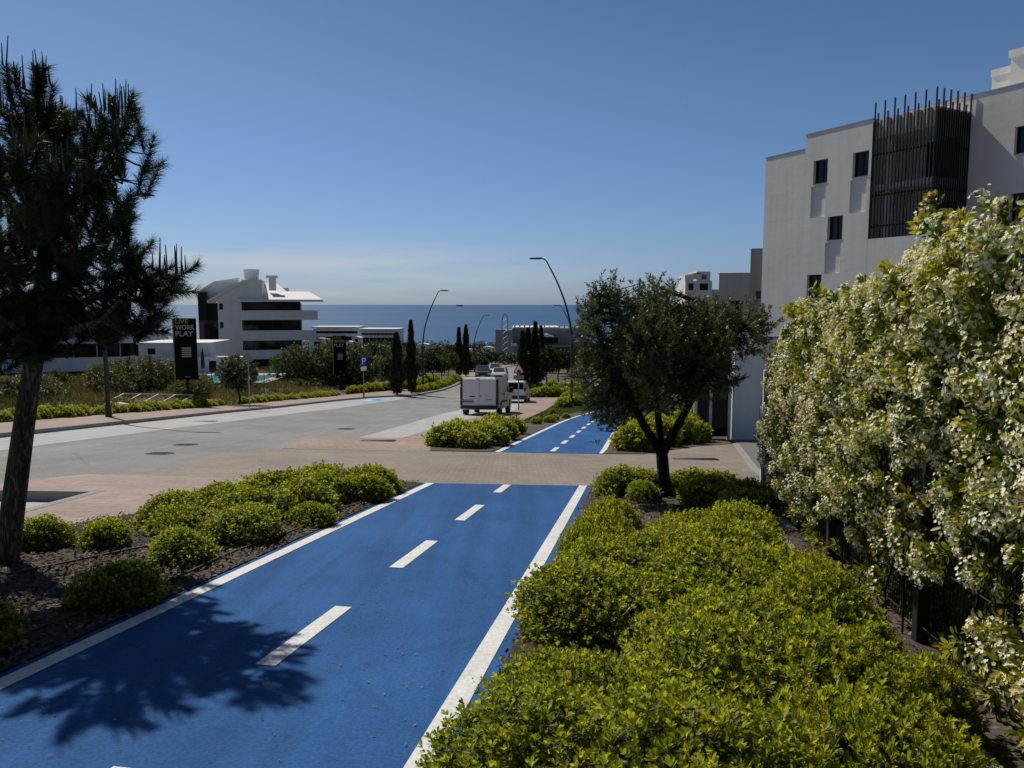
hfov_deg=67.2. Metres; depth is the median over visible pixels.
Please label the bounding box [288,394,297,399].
shrub
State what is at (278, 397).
shrub
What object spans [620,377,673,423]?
bush
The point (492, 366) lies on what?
parked car
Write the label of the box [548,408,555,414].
shrub
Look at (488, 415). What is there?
shrub
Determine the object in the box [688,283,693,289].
window
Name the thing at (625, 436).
shrub
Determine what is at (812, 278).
window
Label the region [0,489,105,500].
kerb
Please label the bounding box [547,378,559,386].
shrub
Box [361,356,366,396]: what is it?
parking sign
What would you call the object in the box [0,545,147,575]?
drip hose
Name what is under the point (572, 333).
street lamp
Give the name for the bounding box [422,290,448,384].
street lamp
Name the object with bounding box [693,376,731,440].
glass gate
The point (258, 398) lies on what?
shrub
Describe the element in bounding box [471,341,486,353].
palm tree
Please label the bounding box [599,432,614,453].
edge line
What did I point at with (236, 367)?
street tree
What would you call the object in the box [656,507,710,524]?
shrub
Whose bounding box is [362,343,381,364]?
evergreen tree
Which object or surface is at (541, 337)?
cypress tree
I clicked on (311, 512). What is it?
shrub
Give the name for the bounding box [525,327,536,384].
cypress tree
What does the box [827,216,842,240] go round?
window
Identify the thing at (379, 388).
shrub
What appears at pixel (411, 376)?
cypress tree
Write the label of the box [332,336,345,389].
banner sign
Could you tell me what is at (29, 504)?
parking bay
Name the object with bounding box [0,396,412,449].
parking bay
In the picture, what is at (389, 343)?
woods
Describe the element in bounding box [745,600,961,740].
shrub
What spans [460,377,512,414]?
white van
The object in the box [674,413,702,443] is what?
shrub
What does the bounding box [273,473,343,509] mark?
shrub
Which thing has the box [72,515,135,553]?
shrub
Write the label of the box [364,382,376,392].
shrub
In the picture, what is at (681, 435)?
shrub
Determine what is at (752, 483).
shrub
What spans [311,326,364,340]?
hotel
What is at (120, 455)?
road
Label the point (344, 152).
sky
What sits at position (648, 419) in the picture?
shrub
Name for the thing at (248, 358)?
warning sign
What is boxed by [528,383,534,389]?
shrub
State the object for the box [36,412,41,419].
shrub
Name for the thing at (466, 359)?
cypress tree
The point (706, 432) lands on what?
shrub
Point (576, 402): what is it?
shrub
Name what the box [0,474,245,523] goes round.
pavement
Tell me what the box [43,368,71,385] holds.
bush
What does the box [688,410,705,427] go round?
shrub
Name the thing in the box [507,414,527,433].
shrub
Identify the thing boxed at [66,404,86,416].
shrub
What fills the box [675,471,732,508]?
shrub
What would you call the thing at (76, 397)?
dry grass
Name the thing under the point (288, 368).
bush
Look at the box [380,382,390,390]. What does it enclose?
shrub
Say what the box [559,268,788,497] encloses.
olive tree
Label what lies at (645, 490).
shrub
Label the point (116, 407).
shrub
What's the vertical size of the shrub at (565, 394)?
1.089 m
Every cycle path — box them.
[0,483,591,767]
[493,412,614,453]
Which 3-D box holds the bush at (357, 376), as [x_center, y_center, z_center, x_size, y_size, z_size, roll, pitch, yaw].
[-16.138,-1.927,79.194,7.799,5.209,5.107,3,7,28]
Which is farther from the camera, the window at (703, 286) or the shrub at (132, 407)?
the window at (703, 286)
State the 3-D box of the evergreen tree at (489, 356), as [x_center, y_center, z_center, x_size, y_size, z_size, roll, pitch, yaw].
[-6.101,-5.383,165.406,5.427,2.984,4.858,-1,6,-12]
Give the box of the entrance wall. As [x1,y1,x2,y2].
[730,336,781,439]
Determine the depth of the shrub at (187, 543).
6.96 m
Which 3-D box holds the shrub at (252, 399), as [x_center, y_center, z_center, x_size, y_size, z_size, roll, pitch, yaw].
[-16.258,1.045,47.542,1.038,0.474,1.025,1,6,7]
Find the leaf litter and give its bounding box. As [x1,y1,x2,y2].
[0,456,642,759]
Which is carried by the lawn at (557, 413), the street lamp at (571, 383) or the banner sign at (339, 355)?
the street lamp at (571, 383)
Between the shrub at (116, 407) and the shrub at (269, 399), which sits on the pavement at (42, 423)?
the shrub at (269, 399)
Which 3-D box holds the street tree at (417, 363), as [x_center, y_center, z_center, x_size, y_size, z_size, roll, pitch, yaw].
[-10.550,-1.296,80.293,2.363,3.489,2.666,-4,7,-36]
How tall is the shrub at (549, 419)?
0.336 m
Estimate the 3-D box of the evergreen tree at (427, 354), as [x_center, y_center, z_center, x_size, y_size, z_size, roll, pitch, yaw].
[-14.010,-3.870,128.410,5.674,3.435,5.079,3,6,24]
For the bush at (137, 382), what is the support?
on the terrain at (452, 372)
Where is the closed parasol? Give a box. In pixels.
[201,348,204,373]
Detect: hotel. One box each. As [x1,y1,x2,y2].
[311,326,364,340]
[358,328,404,343]
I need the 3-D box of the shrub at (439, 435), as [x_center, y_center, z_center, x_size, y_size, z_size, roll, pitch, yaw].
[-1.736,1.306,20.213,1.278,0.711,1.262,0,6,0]
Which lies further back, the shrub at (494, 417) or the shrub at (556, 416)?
the shrub at (556, 416)
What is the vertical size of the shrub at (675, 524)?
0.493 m
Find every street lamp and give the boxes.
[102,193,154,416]
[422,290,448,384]
[474,315,488,369]
[529,257,573,405]
[553,305,574,377]
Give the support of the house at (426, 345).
on the terrain at (452, 372)
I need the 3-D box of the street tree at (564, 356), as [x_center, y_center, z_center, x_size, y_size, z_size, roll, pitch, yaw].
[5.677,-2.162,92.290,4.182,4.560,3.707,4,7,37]
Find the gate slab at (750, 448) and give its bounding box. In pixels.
[729,440,920,476]
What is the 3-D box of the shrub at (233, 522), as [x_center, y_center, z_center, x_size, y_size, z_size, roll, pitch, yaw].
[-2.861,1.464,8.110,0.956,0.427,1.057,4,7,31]
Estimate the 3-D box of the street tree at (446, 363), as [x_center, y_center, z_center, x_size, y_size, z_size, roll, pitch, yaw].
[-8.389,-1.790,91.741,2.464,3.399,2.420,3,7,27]
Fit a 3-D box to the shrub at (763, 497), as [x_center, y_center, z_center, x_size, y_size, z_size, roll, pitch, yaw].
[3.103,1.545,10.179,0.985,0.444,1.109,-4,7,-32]
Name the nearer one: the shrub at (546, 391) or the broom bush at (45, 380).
the broom bush at (45, 380)
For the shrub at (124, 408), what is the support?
on the pavement at (42, 423)
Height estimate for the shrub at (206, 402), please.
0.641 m
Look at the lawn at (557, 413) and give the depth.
44.90 m
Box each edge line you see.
[0,483,432,689]
[403,485,586,767]
[495,412,590,451]
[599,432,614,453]
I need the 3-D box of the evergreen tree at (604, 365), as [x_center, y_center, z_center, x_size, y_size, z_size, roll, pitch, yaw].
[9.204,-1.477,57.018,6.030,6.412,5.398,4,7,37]
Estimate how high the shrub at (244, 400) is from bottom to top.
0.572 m
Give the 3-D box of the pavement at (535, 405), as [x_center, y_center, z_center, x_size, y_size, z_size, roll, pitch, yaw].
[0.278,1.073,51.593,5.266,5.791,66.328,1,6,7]
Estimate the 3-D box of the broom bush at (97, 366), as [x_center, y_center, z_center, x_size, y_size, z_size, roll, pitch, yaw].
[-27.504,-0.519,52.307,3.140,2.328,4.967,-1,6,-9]
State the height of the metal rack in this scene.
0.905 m
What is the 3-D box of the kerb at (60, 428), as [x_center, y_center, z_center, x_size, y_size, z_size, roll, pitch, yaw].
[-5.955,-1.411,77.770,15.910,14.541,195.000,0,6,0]
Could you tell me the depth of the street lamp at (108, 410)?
29.50 m
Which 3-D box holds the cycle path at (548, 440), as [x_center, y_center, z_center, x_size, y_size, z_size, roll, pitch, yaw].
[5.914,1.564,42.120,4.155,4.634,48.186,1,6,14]
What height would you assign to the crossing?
1.298 m
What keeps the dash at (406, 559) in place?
on the cycle path at (334, 714)
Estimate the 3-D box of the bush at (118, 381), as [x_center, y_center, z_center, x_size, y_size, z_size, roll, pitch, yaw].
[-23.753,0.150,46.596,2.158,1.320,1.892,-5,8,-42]
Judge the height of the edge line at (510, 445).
4.512 m
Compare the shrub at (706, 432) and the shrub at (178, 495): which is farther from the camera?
the shrub at (706, 432)
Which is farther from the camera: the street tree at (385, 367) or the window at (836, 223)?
the street tree at (385, 367)
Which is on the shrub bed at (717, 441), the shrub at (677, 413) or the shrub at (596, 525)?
the shrub at (677, 413)
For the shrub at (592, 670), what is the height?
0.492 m
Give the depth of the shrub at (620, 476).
11.69 m
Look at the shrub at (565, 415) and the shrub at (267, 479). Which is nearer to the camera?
the shrub at (267, 479)
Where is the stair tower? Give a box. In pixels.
[748,248,762,335]
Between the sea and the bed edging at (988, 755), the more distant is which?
the sea
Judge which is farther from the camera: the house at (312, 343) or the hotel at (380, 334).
the hotel at (380, 334)
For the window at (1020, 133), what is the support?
in the apartment building at (841, 203)
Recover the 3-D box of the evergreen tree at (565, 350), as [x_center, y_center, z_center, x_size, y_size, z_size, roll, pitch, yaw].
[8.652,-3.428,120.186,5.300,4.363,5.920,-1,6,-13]
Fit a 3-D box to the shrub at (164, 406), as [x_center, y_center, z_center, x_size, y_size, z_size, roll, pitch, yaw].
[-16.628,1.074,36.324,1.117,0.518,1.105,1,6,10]
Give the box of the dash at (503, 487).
[494,484,509,491]
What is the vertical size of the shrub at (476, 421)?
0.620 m
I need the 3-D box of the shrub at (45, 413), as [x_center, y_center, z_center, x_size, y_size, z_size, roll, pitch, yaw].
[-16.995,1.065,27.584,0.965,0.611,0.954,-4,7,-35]
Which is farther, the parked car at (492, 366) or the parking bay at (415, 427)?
the parked car at (492, 366)
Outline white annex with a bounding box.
[136,340,247,376]
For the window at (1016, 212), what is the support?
in the apartment building at (841, 203)
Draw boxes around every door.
[209,361,215,371]
[923,137,958,233]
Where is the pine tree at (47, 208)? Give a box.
[0,36,206,565]
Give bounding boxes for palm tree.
[469,342,480,353]
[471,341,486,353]
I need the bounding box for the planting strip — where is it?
[800,527,1021,728]
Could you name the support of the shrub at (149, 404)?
on the pavement at (42, 423)
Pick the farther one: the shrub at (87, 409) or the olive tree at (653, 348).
the shrub at (87, 409)
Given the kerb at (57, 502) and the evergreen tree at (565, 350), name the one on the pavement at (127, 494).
the kerb at (57, 502)
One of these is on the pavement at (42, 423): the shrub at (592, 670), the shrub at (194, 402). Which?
the shrub at (194, 402)
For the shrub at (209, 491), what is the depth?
9.68 m
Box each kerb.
[0,365,516,437]
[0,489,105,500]
[25,492,98,511]
[403,401,528,437]
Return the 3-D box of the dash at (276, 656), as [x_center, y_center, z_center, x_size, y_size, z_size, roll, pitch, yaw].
[-1.374,1.679,5.209,0.130,0.125,1.220,1,6,10]
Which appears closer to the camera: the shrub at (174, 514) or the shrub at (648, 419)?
the shrub at (174, 514)
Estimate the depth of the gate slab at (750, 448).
21.22 m
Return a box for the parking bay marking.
[347,398,390,401]
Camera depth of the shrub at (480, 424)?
21.96 m
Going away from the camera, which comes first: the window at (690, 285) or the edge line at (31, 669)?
the edge line at (31, 669)
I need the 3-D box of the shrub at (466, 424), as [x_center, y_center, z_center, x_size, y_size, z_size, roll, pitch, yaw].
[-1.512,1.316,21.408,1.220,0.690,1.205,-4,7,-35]
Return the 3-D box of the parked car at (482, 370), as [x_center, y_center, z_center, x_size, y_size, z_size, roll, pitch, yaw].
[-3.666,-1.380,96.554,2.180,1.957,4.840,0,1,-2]
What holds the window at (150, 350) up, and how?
in the white annex
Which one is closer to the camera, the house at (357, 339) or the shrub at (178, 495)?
the shrub at (178, 495)
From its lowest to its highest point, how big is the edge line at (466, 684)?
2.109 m
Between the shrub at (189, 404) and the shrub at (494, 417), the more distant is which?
the shrub at (189, 404)
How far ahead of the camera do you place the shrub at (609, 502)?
7.31 m
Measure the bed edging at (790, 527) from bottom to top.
0.507 m
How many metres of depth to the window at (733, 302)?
59.25 m
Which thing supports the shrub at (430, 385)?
on the pavement at (42, 423)
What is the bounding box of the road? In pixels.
[0,366,597,483]
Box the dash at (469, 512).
[455,505,483,519]
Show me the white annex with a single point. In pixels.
(215, 351)
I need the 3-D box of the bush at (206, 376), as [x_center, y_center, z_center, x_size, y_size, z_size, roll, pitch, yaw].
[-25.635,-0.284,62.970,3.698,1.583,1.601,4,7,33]
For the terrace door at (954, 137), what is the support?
in the apartment building at (841, 203)
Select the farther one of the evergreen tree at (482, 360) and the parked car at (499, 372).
the evergreen tree at (482, 360)
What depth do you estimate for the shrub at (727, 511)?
7.03 m
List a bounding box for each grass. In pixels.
[0,366,385,418]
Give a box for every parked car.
[474,365,491,376]
[489,363,501,373]
[490,367,508,379]
[508,381,530,402]
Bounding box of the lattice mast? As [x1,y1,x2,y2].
[502,313,507,355]
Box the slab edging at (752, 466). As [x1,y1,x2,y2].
[732,443,768,480]
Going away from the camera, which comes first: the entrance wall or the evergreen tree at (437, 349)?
the entrance wall
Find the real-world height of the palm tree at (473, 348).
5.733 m
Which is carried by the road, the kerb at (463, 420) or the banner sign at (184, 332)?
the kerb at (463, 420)
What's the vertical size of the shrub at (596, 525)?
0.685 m
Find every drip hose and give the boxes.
[0,499,366,641]
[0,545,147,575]
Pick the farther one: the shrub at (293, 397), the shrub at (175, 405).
the shrub at (293, 397)
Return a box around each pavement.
[0,364,513,431]
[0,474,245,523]
[282,391,559,450]
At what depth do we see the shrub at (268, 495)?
9.23 m
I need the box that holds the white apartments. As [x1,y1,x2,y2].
[0,297,167,374]
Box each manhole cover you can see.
[144,452,173,454]
[173,443,197,445]
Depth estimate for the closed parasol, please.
78.54 m
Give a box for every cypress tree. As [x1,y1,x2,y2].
[387,332,405,393]
[405,319,418,392]
[455,326,463,375]
[462,324,471,375]
[516,330,529,382]
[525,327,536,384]
[529,321,541,384]
[538,325,544,382]
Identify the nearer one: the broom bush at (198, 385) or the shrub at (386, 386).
the broom bush at (198, 385)
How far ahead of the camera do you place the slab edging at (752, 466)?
17.78 m
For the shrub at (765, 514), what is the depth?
7.80 m
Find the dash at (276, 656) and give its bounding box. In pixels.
[256,606,350,665]
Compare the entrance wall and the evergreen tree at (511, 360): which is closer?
the entrance wall
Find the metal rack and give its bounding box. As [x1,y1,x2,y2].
[115,393,193,403]
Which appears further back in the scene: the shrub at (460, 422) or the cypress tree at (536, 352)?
the cypress tree at (536, 352)
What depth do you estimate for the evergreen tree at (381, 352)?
119.53 m
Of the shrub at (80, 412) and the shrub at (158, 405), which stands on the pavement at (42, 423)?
the shrub at (158, 405)
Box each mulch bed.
[0,481,422,670]
[472,485,1023,767]
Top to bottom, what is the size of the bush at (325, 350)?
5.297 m
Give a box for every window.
[148,348,154,353]
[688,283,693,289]
[700,283,707,289]
[730,301,742,314]
[756,291,760,298]
[809,275,821,297]
[813,159,827,184]
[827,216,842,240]
[854,151,871,177]
[1012,193,1023,221]
[1013,126,1023,154]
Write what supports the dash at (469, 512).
on the cycle path at (334, 714)
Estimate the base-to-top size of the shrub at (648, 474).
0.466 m
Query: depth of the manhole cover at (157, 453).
17.14 m
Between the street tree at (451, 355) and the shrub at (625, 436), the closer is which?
the shrub at (625, 436)
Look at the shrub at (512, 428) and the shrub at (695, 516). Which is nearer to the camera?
the shrub at (695, 516)
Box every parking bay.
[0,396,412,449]
[0,501,52,507]
[359,400,523,437]
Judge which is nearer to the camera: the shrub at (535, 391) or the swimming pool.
the shrub at (535, 391)
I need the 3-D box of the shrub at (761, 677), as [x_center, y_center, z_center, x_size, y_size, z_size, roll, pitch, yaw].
[0.921,1.388,3.450,1.197,0.742,1.121,2,6,19]
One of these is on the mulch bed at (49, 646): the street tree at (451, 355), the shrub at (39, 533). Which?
the shrub at (39, 533)
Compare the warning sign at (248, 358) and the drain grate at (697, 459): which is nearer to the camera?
the drain grate at (697, 459)
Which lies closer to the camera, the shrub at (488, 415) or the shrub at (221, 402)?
the shrub at (488, 415)
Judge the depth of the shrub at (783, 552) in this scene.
5.56 m
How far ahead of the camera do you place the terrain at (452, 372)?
56.17 m
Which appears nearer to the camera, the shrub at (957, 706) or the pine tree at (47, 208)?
the shrub at (957, 706)
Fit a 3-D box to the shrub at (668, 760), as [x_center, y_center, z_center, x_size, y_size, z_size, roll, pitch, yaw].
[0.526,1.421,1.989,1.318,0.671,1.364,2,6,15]
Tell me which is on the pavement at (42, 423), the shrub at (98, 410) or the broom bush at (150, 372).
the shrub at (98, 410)
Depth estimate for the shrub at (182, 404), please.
38.17 m
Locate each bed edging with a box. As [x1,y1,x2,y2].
[776,517,797,532]
[778,532,999,767]
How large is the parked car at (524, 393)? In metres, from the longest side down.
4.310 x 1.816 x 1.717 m
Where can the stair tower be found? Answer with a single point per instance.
(756, 272)
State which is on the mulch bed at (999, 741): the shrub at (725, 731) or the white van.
the shrub at (725, 731)
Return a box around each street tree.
[213,353,259,404]
[378,358,391,378]
[401,355,421,373]
[421,354,443,382]
[435,355,451,379]
[439,350,459,375]
[539,345,563,385]
[549,347,574,381]
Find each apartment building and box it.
[676,272,718,331]
[718,273,749,356]
[761,47,1023,366]
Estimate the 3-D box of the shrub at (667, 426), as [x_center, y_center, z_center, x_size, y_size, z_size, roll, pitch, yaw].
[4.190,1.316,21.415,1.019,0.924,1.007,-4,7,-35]
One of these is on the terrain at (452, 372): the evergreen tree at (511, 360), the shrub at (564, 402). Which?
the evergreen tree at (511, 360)
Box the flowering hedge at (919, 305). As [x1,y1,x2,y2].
[755,183,1023,752]
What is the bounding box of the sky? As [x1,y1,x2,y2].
[0,0,1023,304]
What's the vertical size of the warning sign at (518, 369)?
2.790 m
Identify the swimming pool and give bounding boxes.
[202,373,293,383]
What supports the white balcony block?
on the terrain at (452, 372)
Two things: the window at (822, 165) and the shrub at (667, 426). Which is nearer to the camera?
the shrub at (667, 426)
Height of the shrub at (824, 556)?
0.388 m
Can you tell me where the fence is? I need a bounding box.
[760,345,1023,719]
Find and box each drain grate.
[360,440,395,441]
[672,458,718,459]
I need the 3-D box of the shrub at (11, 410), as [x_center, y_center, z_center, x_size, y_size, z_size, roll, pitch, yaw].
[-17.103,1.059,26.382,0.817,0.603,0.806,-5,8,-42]
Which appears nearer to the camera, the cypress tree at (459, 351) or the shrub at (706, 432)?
the shrub at (706, 432)
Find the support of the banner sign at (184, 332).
on the terrain at (452, 372)
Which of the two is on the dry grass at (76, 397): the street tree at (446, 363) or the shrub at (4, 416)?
the shrub at (4, 416)
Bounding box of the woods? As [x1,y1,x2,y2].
[303,338,517,364]
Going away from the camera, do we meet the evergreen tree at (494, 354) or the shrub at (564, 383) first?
the shrub at (564, 383)
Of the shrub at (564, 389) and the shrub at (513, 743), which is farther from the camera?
the shrub at (564, 389)
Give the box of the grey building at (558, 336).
[495,324,586,355]
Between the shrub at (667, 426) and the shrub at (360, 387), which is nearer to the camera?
the shrub at (667, 426)
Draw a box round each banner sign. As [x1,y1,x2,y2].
[172,318,198,399]
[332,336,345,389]
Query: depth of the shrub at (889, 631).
4.71 m
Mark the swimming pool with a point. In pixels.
(260, 376)
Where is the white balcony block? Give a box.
[198,269,322,368]
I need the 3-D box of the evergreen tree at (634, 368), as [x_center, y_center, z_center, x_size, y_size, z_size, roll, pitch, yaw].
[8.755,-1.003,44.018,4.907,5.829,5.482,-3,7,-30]
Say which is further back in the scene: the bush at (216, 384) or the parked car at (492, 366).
the parked car at (492, 366)
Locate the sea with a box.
[86,305,624,344]
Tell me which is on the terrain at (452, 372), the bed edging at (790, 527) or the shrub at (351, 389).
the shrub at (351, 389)
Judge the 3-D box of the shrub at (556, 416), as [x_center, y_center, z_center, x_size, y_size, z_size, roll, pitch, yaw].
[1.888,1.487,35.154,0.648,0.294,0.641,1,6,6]
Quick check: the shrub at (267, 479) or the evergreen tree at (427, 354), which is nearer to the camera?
the shrub at (267, 479)
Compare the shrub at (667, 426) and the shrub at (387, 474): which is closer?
the shrub at (387, 474)
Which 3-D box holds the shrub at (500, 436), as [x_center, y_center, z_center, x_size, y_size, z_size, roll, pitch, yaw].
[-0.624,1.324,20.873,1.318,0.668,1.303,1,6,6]
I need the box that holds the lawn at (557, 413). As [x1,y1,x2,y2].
[522,406,582,421]
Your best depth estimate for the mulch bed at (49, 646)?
6.37 m
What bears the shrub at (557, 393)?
on the pavement at (535, 405)
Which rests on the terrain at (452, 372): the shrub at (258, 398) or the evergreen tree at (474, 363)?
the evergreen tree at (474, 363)
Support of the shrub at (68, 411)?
on the pavement at (42, 423)
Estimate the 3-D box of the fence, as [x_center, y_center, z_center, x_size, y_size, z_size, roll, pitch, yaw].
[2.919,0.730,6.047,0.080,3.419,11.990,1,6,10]
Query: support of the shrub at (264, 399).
on the pavement at (42, 423)
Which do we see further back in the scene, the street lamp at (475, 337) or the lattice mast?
the lattice mast
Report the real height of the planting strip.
1.804 m
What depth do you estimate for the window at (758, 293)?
44.72 m
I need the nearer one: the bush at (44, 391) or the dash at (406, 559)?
the dash at (406, 559)
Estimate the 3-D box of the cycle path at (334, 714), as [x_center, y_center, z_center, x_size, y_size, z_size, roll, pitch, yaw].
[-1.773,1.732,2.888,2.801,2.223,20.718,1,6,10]
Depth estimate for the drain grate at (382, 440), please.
21.24 m
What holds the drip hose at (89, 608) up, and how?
on the mulch bed at (49, 646)
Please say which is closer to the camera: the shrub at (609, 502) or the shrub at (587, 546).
the shrub at (587, 546)
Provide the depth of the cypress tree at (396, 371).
64.89 m
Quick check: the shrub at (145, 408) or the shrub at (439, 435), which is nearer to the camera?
the shrub at (439, 435)
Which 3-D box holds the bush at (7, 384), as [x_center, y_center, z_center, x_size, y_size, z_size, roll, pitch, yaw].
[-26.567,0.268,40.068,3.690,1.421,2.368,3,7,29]
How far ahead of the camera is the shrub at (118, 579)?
5.63 m
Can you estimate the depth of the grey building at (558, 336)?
243.10 m
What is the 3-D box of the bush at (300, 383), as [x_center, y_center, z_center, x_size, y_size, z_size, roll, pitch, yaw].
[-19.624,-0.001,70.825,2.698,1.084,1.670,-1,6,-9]
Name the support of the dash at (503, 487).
on the cycle path at (334, 714)
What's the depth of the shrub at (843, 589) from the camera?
4.54 m
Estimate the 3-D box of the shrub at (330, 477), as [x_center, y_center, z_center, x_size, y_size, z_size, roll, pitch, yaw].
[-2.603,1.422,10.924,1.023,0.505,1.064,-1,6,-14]
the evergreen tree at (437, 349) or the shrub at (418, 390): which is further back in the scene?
the evergreen tree at (437, 349)
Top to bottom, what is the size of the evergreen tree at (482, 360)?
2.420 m
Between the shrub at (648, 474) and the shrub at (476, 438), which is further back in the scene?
the shrub at (476, 438)
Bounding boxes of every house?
[309,337,329,348]
[346,341,352,348]
[352,336,362,344]
[418,343,428,352]
[483,346,492,352]
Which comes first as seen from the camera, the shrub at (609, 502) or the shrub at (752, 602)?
the shrub at (752, 602)
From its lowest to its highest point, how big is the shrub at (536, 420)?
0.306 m
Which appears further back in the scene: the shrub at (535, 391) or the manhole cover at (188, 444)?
the shrub at (535, 391)
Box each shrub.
[0,410,13,422]
[0,596,37,650]
[4,407,14,415]
[21,513,80,553]
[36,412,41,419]
[37,405,52,418]
[41,403,63,418]
[54,404,77,417]
[61,553,173,614]
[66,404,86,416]
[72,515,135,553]
[74,403,91,415]
[91,405,112,414]
[110,401,120,413]
[112,402,130,412]
[126,402,141,412]
[128,488,207,527]
[135,499,217,540]
[137,403,152,411]
[138,400,156,410]
[142,524,221,570]
[150,400,161,410]
[158,401,171,409]
[167,401,181,409]
[171,398,186,408]
[180,477,242,511]
[183,400,195,407]
[185,399,197,407]
[196,398,212,406]
[197,498,286,547]
[207,482,299,519]
[215,398,225,405]
[235,466,312,489]
[236,396,250,404]
[248,397,256,403]
[250,394,263,402]
[256,395,267,401]
[262,393,273,401]
[272,393,282,400]
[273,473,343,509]
[282,501,340,529]
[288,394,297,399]
[297,459,350,475]
[298,393,308,398]
[304,467,359,501]
[334,472,395,504]
[343,385,359,393]
[343,462,405,493]
[357,385,366,392]
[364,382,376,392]
[372,382,383,391]
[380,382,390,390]
[413,385,421,392]
[415,669,647,767]
[421,419,467,447]
[424,382,433,389]
[445,418,474,430]
[449,427,493,448]
[450,416,472,427]
[461,635,642,767]
[469,418,489,424]
[472,419,497,438]
[476,421,512,446]
[481,411,500,423]
[481,413,511,422]
[489,416,519,439]
[504,544,673,654]
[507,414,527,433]
[525,755,607,767]
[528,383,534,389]
[530,387,542,396]
[530,416,542,423]
[536,384,553,396]
[543,415,555,422]
[545,646,866,767]
[546,531,657,612]
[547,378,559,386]
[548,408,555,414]
[550,384,561,396]
[551,414,559,419]
[554,396,573,407]
[554,506,637,561]
[559,381,569,388]
[559,386,573,393]
[560,390,569,397]
[561,413,570,417]
[567,393,581,405]
[570,487,642,530]
[591,463,640,496]
[595,751,728,767]
[607,605,833,747]
[609,419,655,453]
[612,577,826,674]
[615,520,698,566]
[623,465,657,490]
[624,477,662,502]
[626,412,665,448]
[637,514,704,541]
[642,531,782,608]
[653,414,681,446]
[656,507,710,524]
[666,466,706,497]
[667,420,683,443]
[673,403,692,418]
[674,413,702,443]
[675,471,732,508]
[678,510,789,554]
[684,415,714,441]
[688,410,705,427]
[696,468,741,481]
[699,497,788,545]
[710,484,784,521]
[711,497,784,539]
[717,476,774,500]
[722,537,857,600]
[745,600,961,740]
[749,547,892,650]
[750,661,1002,767]
[799,548,839,567]
[875,610,908,652]
[886,649,991,763]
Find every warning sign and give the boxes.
[243,352,252,407]
[513,364,523,409]
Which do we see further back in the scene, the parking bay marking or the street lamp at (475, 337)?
the street lamp at (475, 337)
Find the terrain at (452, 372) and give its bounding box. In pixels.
[0,344,800,672]
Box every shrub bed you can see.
[430,411,591,451]
[603,437,731,453]
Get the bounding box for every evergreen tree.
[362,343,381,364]
[375,347,391,363]
[417,351,438,370]
[428,346,446,356]
[443,344,455,351]
[469,358,479,370]
[473,356,489,364]
[477,352,494,362]
[487,351,504,361]
[504,355,517,364]
[554,348,580,371]
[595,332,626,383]
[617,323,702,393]
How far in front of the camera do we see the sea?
4465.49 m
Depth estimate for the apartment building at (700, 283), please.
149.03 m
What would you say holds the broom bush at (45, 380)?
on the terrain at (452, 372)
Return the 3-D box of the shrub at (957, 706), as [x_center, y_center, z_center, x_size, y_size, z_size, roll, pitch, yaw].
[1.999,1.529,3.756,0.643,0.483,0.666,0,6,0]
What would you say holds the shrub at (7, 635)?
on the mulch bed at (49, 646)
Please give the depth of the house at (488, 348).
280.13 m
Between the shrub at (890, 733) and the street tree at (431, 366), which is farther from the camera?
the street tree at (431, 366)
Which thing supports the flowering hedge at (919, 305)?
on the planting strip
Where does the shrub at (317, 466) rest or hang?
on the mulch bed at (49, 646)
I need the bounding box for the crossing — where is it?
[135,444,759,488]
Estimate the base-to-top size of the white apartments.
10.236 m
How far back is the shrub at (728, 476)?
11.89 m
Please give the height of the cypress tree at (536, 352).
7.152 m
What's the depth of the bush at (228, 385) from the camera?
61.85 m
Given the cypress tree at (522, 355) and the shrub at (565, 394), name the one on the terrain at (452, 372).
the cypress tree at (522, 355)
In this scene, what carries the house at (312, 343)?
on the terrain at (452, 372)
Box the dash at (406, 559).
[390,540,436,567]
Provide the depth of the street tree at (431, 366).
87.94 m
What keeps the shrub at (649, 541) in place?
on the mulch bed at (999, 741)
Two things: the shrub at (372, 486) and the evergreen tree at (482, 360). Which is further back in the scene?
the evergreen tree at (482, 360)
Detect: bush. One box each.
[0,377,19,398]
[4,385,74,399]
[9,372,68,389]
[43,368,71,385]
[81,359,125,392]
[87,355,184,396]
[100,376,137,395]
[120,377,164,394]
[166,374,214,399]
[198,371,214,381]
[206,380,223,390]
[219,378,246,390]
[267,342,321,382]
[285,378,312,387]
[296,337,361,386]
[320,341,385,386]
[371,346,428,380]
[589,385,644,431]
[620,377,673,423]
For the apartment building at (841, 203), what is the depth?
35.98 m
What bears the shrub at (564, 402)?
on the lawn at (557, 413)

